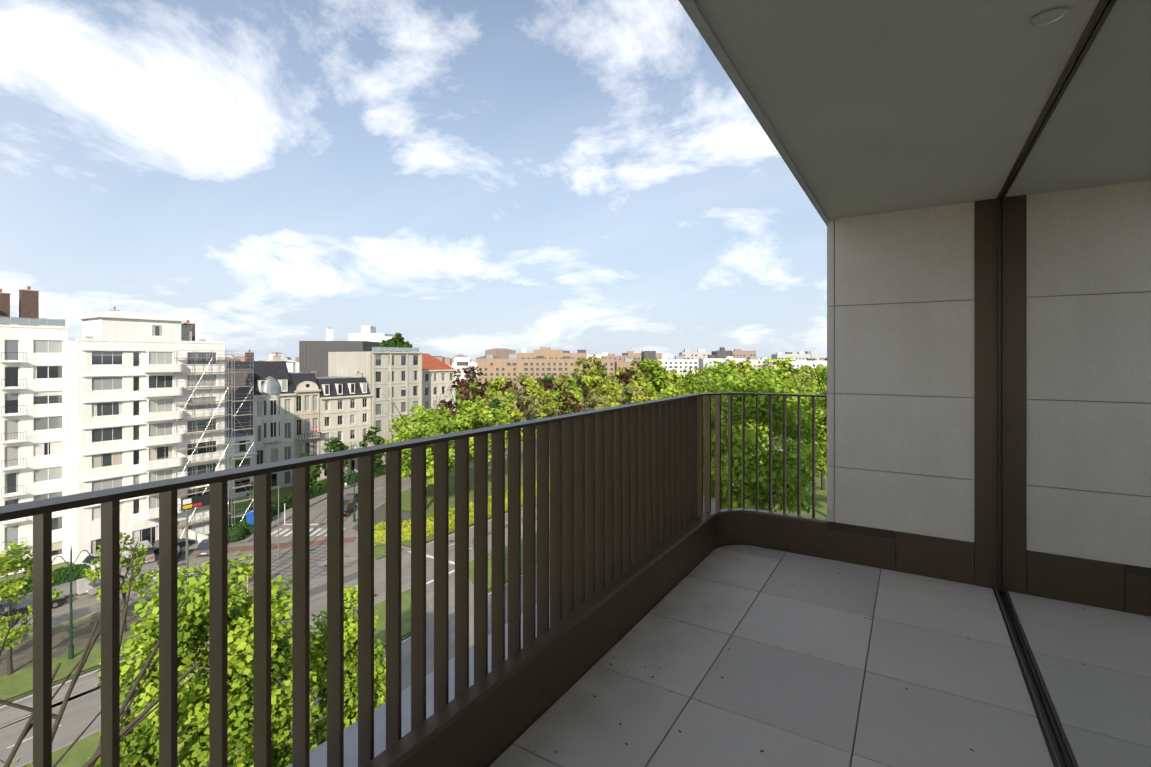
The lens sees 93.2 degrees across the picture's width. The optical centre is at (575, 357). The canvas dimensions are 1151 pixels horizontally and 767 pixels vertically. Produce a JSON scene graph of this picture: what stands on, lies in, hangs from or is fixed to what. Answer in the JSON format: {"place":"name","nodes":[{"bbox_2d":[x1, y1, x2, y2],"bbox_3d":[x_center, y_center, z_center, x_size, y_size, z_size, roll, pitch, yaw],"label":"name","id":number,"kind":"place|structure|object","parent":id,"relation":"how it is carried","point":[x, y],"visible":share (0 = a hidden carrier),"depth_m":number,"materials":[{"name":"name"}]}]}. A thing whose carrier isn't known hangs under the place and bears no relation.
{"place":"outdoors","nodes":[
{"label":"outdoors","id":0,"kind":"place"},
{"bbox_2d":[0,286,67,576],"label":"apartment building","id":1,"kind":"structure","parent":0,"point":[33,410],"depth_m":62.01,"materials":[{"name":"clear concrete"}]},
{"bbox_2d":[227,431,257,498],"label":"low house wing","id":2,"kind":"structure","parent":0,"point":[244,448],"depth_m":93.72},
{"bbox_2d":[246,511,253,528],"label":"sign","id":3,"kind":"object","parent":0,"point":[250,517],"visible":0.35,"depth_m":76.30,"materials":[{"name":"blue metal"}]},
{"bbox_2d":[227,350,295,489],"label":"building","id":4,"kind":"structure","parent":0,"point":[271,420],"depth_m":98.58,"materials":[{"name":"beige stone"}]},
{"bbox_2d":[289,372,320,480],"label":"building","id":5,"kind":"structure","parent":0,"point":[306,389],"depth_m":104.15,"materials":[{"name":"beige stone"}]},
{"bbox_2d":[299,327,385,376],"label":"dark clad building","id":6,"kind":"structure","parent":0,"point":[313,355],"depth_m":140.78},
{"bbox_2d":[349,326,402,351],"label":"building","id":7,"kind":"structure","parent":0,"point":[369,333],"depth_m":165.84,"materials":[{"name":"concrete"}]},
{"bbox_2d":[0,436,768,766],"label":"grass verges","id":8,"kind":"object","parent":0,"point":[18,682],"depth_m":48.97,"materials":[{"name":"green plant"}]},
{"bbox_2d":[52,546,96,659],"bbox_3d":[-40.127,19.352,43.286,0.400,9.100,3.200,0,0,32],"label":"street lamp","id":9,"kind":"object","parent":8,"relation":"on","point":[71,644],"visible":0.79,"depth_m":43.23,"materials":[{"name":"green painted metal"},{"name":"glass"}]},
{"bbox_2d":[0,584,246,676],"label":"tram bed","id":10,"kind":"object","parent":8,"relation":"on","point":[82,632],"depth_m":46.01,"materials":[{"name":"grey concrete"}]},
{"bbox_2d":[0,532,158,674],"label":"median lime trees","id":11,"kind":"object","parent":10,"relation":"on","point":[7,564],"visible":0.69,"depth_m":42.24,"materials":[{"name":"green plant"}]},
{"bbox_2d":[179,509,188,583],"bbox_3d":[-37.791,19.142,52.571,0.466,9.520,3.171,0,0,-44],"label":"street lamp","id":12,"kind":"object","parent":10,"relation":"on","point":[187,560],"visible":0.48,"depth_m":51.53,"materials":[{"name":"grey"}]},
{"bbox_2d":[244,566,251,595],"bbox_3d":[-32.771,22.267,54.373,0.100,3.270,1.200,0,0,32],"label":"traffic light","id":13,"kind":"object","parent":8,"relation":"on","point":[247,578],"visible":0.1,"depth_m":54.34,"materials":[{"name":"orange"}]},
{"bbox_2d":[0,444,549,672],"bbox_3d":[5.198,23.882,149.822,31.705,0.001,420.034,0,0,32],"label":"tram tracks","id":14,"kind":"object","parent":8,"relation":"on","point":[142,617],"visible":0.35,"depth_m":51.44,"materials":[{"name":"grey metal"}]},
{"bbox_2d":[277,486,279,557],"bbox_3d":[-35.473,19.592,64.997,0.222,8.620,0.222,0,0,-36],"label":"lamp post","id":15,"kind":"object","parent":14,"relation":"on","point":[278,523],"visible":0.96,"depth_m":64.94,"materials":[{"name":"grey"}]},
{"bbox_2d":[0,360,795,705],"bbox_3d":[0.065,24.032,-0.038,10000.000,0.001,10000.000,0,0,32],"label":"ground","id":16,"kind":"structure","parent":0,"point":[378,514],"depth_m":81.42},
{"bbox_2d":[0,563,90,598],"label":"hedge","id":17,"kind":"object","parent":16,"relation":"on","point":[59,573],"depth_m":57.72,"materials":[{"name":"green plant"}]},
{"bbox_2d":[78,552,128,568],"bbox_3d":[-54.473,23.275,63.023,1.836,1.510,4.310,0,0,22],"label":"white parked car","id":18,"kind":"object","parent":16,"relation":"on","point":[87,559],"visible":0.15,"depth_m":61.84,"materials":[{"name":"white paint"}]},
{"bbox_2d":[127,540,154,563],"bbox_3d":[-51.636,23.025,64.558,5.010,2.010,1.986,0,0,44],"label":"silver van","id":19,"kind":"object","parent":16,"relation":"on","point":[146,543],"visible":0.46,"depth_m":63.40,"materials":[{"name":"grey paint"}]},
{"bbox_2d":[68,297,224,571],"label":"apartment building","id":20,"kind":"structure","parent":16,"relation":"on","point":[123,391],"depth_m":67.89,"materials":[{"name":"clear concrete"}]},
{"bbox_2d":[157,545,182,564],"bbox_3d":[-48.202,23.275,64.780,1.836,1.510,4.410,0,0,-28],"label":"dark parked car","id":21,"kind":"object","parent":16,"relation":"on","point":[180,549],"visible":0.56,"depth_m":64.96,"materials":[{"name":"grey paint"}]},
{"bbox_2d":[152,538,194,553],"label":"car","id":22,"kind":"object","parent":16,"relation":"on","point":[181,543],"visible":0.46,"depth_m":68.22,"materials":[{"name":"grey paint"}]},
{"bbox_2d":[174,350,252,537],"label":"scaffold tube frames","id":23,"kind":"structure","parent":16,"relation":"on","point":[195,502],"depth_m":74.63,"materials":[{"name":"silver metal"}]},
{"bbox_2d":[228,521,248,541],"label":"clipped hedge balls","id":24,"kind":"object","parent":16,"relation":"on","point":[240,531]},
{"bbox_2d":[243,506,272,521],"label":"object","id":25,"kind":"structure","parent":16,"relation":"on","point":[249,508],"depth_m":79.52,"materials":[{"name":"green"}]},
{"bbox_2d":[311,370,371,479],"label":"mansard apartments","id":26,"kind":"structure","parent":16,"relation":"on","point":[345,409],"depth_m":110.91,"materials":[{"name":"stone"}]},
{"bbox_2d":[271,458,433,516],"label":"garden hedge row","id":27,"kind":"object","parent":16,"relation":"on","point":[315,491],"materials":[{"name":"green plant"}]},
{"bbox_2d":[246,425,469,505],"bbox_3d":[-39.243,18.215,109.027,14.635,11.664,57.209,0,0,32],"label":"garden tree","id":28,"kind":"object","parent":16,"relation":"on","point":[335,446],"visible":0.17,"depth_m":102.17,"materials":[{"name":"green plant"}]},
{"bbox_2d":[328,347,422,466],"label":"building","id":29,"kind":"structure","parent":16,"relation":"on","point":[392,378],"depth_m":119.96,"materials":[{"name":"grey stone"}]},
{"bbox_2d":[378,332,412,351],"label":"roof garden tree","id":30,"kind":"object","parent":29,"relation":"on","point":[397,341],"visible":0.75,"depth_m":127.06,"materials":[{"name":"green plant"}]},
{"bbox_2d":[380,392,510,509],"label":"park chestnut trees","id":31,"kind":"object","parent":16,"relation":"on","point":[429,421],"visible":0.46,"depth_m":91.39,"materials":[{"name":"green plant"}]},
{"bbox_2d":[374,476,549,545],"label":"yellow hedge","id":32,"kind":"object","parent":16,"relation":"on","point":[380,530],"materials":[{"name":"yellow plant"}]},
{"bbox_2d":[227,348,826,371],"bbox_3d":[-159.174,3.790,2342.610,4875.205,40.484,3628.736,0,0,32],"label":"city blocks","id":33,"kind":"structure","parent":16,"relation":"on","point":[497,353],"depth_m":784.18,"materials":[{"name":"white concrete"}]},
{"bbox_2d":[477,354,614,397],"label":"building","id":34,"kind":"structure","parent":16,"relation":"on","point":[512,366],"depth_m":329.58,"materials":[{"name":"orange"}]},
{"bbox_2d":[515,349,586,358],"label":"terracotta building","id":35,"kind":"structure","parent":16,"relation":"on","point":[524,354],"depth_m":335.81,"materials":[{"name":"orange"}]},
{"bbox_2d":[534,347,562,352],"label":"building","id":36,"kind":"structure","parent":35,"relation":"on","point":[545,350],"depth_m":339.75,"materials":[{"name":"brick"}]},
{"bbox_2d":[601,353,636,362],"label":"skyline building","id":37,"kind":"structure","parent":16,"relation":"on","point":[618,358],"depth_m":420.73,"materials":[{"name":"pink"}]},
{"bbox_2d":[437,366,810,438],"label":"trees","id":38,"kind":"object","parent":16,"relation":"on","point":[625,377],"visible":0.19,"depth_m":121.38,"materials":[{"name":"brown plant"}]},
{"bbox_2d":[474,375,778,426],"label":"dark park trees","id":39,"kind":"object","parent":16,"relation":"on","point":[498,401],"visible":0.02,"depth_m":152.56,"materials":[{"name":"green plant"}]},
{"bbox_2d":[615,358,654,378],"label":"building","id":40,"kind":"structure","parent":16,"relation":"on","point":[626,363],"depth_m":345.68,"materials":[{"name":"brick"}]},
{"bbox_2d":[455,356,818,423],"bbox_3d":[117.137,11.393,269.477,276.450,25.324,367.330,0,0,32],"label":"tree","id":41,"kind":"object","parent":16,"relation":"on","point":[659,380],"visible":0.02,"depth_m":230.88,"materials":[{"name":"green plant"}]},
{"bbox_2d":[641,351,655,359],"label":"skyline building","id":42,"kind":"structure","parent":16,"relation":"on","point":[651,355],"depth_m":416.11,"materials":[{"name":"grey concrete"}]},
{"bbox_2d":[655,356,697,375],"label":"skyline building","id":43,"kind":"structure","parent":16,"relation":"on","point":[679,364],"depth_m":401.53,"materials":[{"name":"white concrete"}]},
{"bbox_2d":[679,349,710,368],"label":"skyline building","id":44,"kind":"structure","parent":16,"relation":"on","point":[698,354],"depth_m":522.25,"materials":[{"name":"grey"}]},
{"bbox_2d":[711,347,730,357],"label":"skyline building","id":45,"kind":"structure","parent":16,"relation":"on","point":[722,351],"depth_m":447.35,"materials":[{"name":"grey"}]},
{"bbox_2d":[699,355,745,370],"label":"skyline building","id":46,"kind":"structure","parent":16,"relation":"on","point":[704,361],"depth_m":432.30,"materials":[{"name":"white concrete"}]},
{"bbox_2d":[731,349,755,359],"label":"skyline building","id":47,"kind":"structure","parent":16,"relation":"on","point":[737,353],"depth_m":543.21,"materials":[{"name":"pink"}]},
{"bbox_2d":[746,357,786,369],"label":"skyline building","id":48,"kind":"structure","parent":16,"relation":"on","point":[754,361],"depth_m":452.87,"materials":[{"name":"grey"}]},
{"bbox_2d":[789,358,826,368],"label":"skyline building","id":49,"kind":"structure","parent":16,"relation":"on","point":[799,364],"depth_m":483.93,"materials":[{"name":"white concrete"}]},
{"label":"building","id":50,"kind":"structure","parent":16,"relation":"on"},
{"bbox_2d":[489,545,1067,766],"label":"balcony floor","id":51,"kind":"structure","parent":50,"relation":"on","point":[739,656],"depth_m":2.41,"materials":[{"name":"grey tile"}]},
{"bbox_2d":[363,508,826,766],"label":"balcony upstand","id":52,"kind":"object","parent":51,"relation":"on","point":[490,718],"visible":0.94,"depth_m":2.38,"materials":[{"name":"brown metal"}]},
{"bbox_2d":[1001,0,1150,766],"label":"balcony glass door","id":53,"kind":"structure","parent":51,"relation":"on","point":[1076,393],"depth_m":1.68,"materials":[{"name":"clear glass"}]},
{"bbox_2d":[827,197,1000,591],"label":"wall","id":54,"kind":"structure","parent":50,"relation":"attached to","point":[914,391],"depth_m":3.60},
{"bbox_2d":[0,392,826,766],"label":"balcony railing","id":55,"kind":"object","parent":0,"point":[622,488],"visible":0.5,"depth_m":1.83,"materials":[{"name":"brown metal"}]},
{"bbox_2d":[0,407,826,766],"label":"roads","id":56,"kind":"structure","parent":0,"point":[78,717],"depth_m":57.44,"materials":[{"name":"grey asphalt"}]},
{"bbox_2d":[0,594,66,620],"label":"dark car","id":57,"kind":"object","parent":56,"relation":"on","point":[22,606],"visible":0.46,"depth_m":50.44,"materials":[{"name":"grey paint"}]},
{"bbox_2d":[76,577,91,594],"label":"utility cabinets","id":58,"kind":"object","parent":56,"relation":"on","point":[82,583],"visible":0.4,"depth_m":55.13,"materials":[{"name":"grey metal"}]},
{"bbox_2d":[85,573,140,594],"bbox_3d":[-48.138,23.285,56.734,1.816,1.490,4.310,0,0,32],"label":"white car","id":59,"kind":"object","parent":56,"relation":"on","point":[90,588],"visible":0.31,"depth_m":55.13,"materials":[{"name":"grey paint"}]},
{"bbox_2d":[0,557,240,766],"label":"late leafing tree","id":60,"kind":"object","parent":56,"relation":"on","point":[127,729],"visible":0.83,"depth_m":14.03,"materials":[{"name":"brown plant"}]},
{"bbox_2d":[195,539,208,555],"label":"car","id":61,"kind":"object","parent":56,"relation":"on","point":[202,548],"visible":0.46,"depth_m":65.76,"materials":[{"name":"grey paint"}]},
{"bbox_2d":[83,551,344,766],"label":"tree","id":62,"kind":"object","parent":56,"relation":"on","point":[139,744],"visible":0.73,"depth_m":17.87,"materials":[{"name":"green plant"}]},
{"bbox_2d":[228,524,253,535],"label":"garden hedge","id":63,"kind":"object","parent":56,"relation":"on","point":[248,530],"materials":[{"name":"green plant"}]},
{"bbox_2d":[0,478,536,747],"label":"road markings","id":64,"kind":"object","parent":56,"relation":"on","point":[325,530],"visible":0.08,"depth_m":63.88,"materials":[{"name":"paint"}]},
{"bbox_2d":[0,498,549,730],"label":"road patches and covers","id":65,"kind":"object","parent":56,"relation":"on","point":[86,687],"visible":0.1,"depth_m":39.42,"materials":[{"name":"asphalt"}]},
{"bbox_2d":[344,502,356,515],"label":"car","id":66,"kind":"object","parent":56,"relation":"on","point":[348,507],"visible":0.52,"depth_m":83.14,"materials":[{"name":"grey paint"}]},
{"bbox_2d":[344,493,357,504],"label":"grey hatchback car","id":67,"kind":"object","parent":56,"relation":"on","point":[348,497],"visible":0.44,"depth_m":89.06,"materials":[{"name":"grey paint"}]},
{"bbox_2d":[344,469,357,521],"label":"park lamp post","id":68,"kind":"object","parent":56,"relation":"on","point":[354,514],"visible":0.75,"depth_m":79.46,"materials":[{"name":"green"}]},
{"bbox_2d":[345,444,356,486],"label":"lamp post","id":69,"kind":"object","parent":56,"relation":"on","point":[351,471],"depth_m":101.26,"materials":[{"name":"green"}]},
{"bbox_2d":[310,585,402,744],"bbox_3d":[-9.770,16.944,23.685,4.065,14.185,4.250,0,0,32],"label":"young lime tree","id":70,"kind":"object","parent":56,"relation":"on","point":[351,671],"visible":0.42,"depth_m":22.87,"materials":[{"name":"green plant"}]},
{"bbox_2d":[0,442,786,766],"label":"kerbs","id":71,"kind":"structure","parent":56,"relation":"on","point":[156,594],"depth_m":48.42,"materials":[{"name":"concrete"}]},
{"bbox_2d":[652,350,826,513],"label":"trees","id":72,"kind":"object","parent":56,"relation":"on","point":[728,381],"visible":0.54,"depth_m":57.84,"materials":[{"name":"green plant"}]},
{"bbox_2d":[0,0,827,360],"label":"sky","id":73,"kind":"structure","parent":0,"point":[469,178],"materials":[{"name":"blue"}]},
{"bbox_2d":[422,353,456,427],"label":"building","id":74,"kind":"structure","parent":0,"point":[437,380],"depth_m":138.56,"materials":[{"name":"stone"}]},
{"bbox_2d":[450,362,473,386],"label":"skyline building","id":75,"kind":"structure","parent":0,"point":[459,366],"depth_m":298.88,"materials":[{"name":"grey"}]},
{"bbox_2d":[452,360,476,376],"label":"skyline building","id":76,"kind":"structure","parent":0,"point":[469,364],"depth_m":378.73,"materials":[{"name":"white concrete"}]},
{"bbox_2d":[287,559,830,766],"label":"ledge","id":77,"kind":"object","parent":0,"point":[318,756],"depth_m":2.04,"materials":[{"name":"grey concrete"}]},
{"bbox_2d":[587,352,607,358],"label":"skyline building","id":78,"kind":"structure","parent":0,"point":[603,354],"depth_m":560.64,"materials":[{"name":"white"}]},
{"bbox_2d":[455,353,825,426],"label":"trees","id":79,"kind":"object","parent":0,"point":[595,400],"visible":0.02,"depth_m":224.39,"materials":[{"name":"green plant"}]},
{"bbox_2d":[459,354,826,445],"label":"trees","id":80,"kind":"object","parent":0,"point":[609,387],"visible":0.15,"depth_m":199.67,"materials":[{"name":"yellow plant"}]},
{"bbox_2d":[627,351,661,361],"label":"skyline building","id":81,"kind":"structure","parent":0,"point":[638,355],"depth_m":471.30,"materials":[{"name":"orange"}]},
{"bbox_2d":[771,351,818,360],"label":"skyline building","id":82,"kind":"structure","parent":0,"point":[800,356],"depth_m":564.50,"materials":[{"name":"grey"}]},
{"bbox_2d":[679,0,1106,225],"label":"ceiling","id":83,"kind":"structure","parent":0,"point":[861,107],"depth_m":1.97,"materials":[{"name":"grey paint"}]},
{"bbox_2d":[1027,8,1068,27],"bbox_3d":[1.369,-0.993,1.577,0.092,0.015,0.092,0,0,32],"label":"ceiling light","id":84,"kind":"object","parent":83,"relation":"attached to","point":[1032,25],"visible":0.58,"depth_m":1.58,"materials":[{"name":"grey metal"}]}
]}

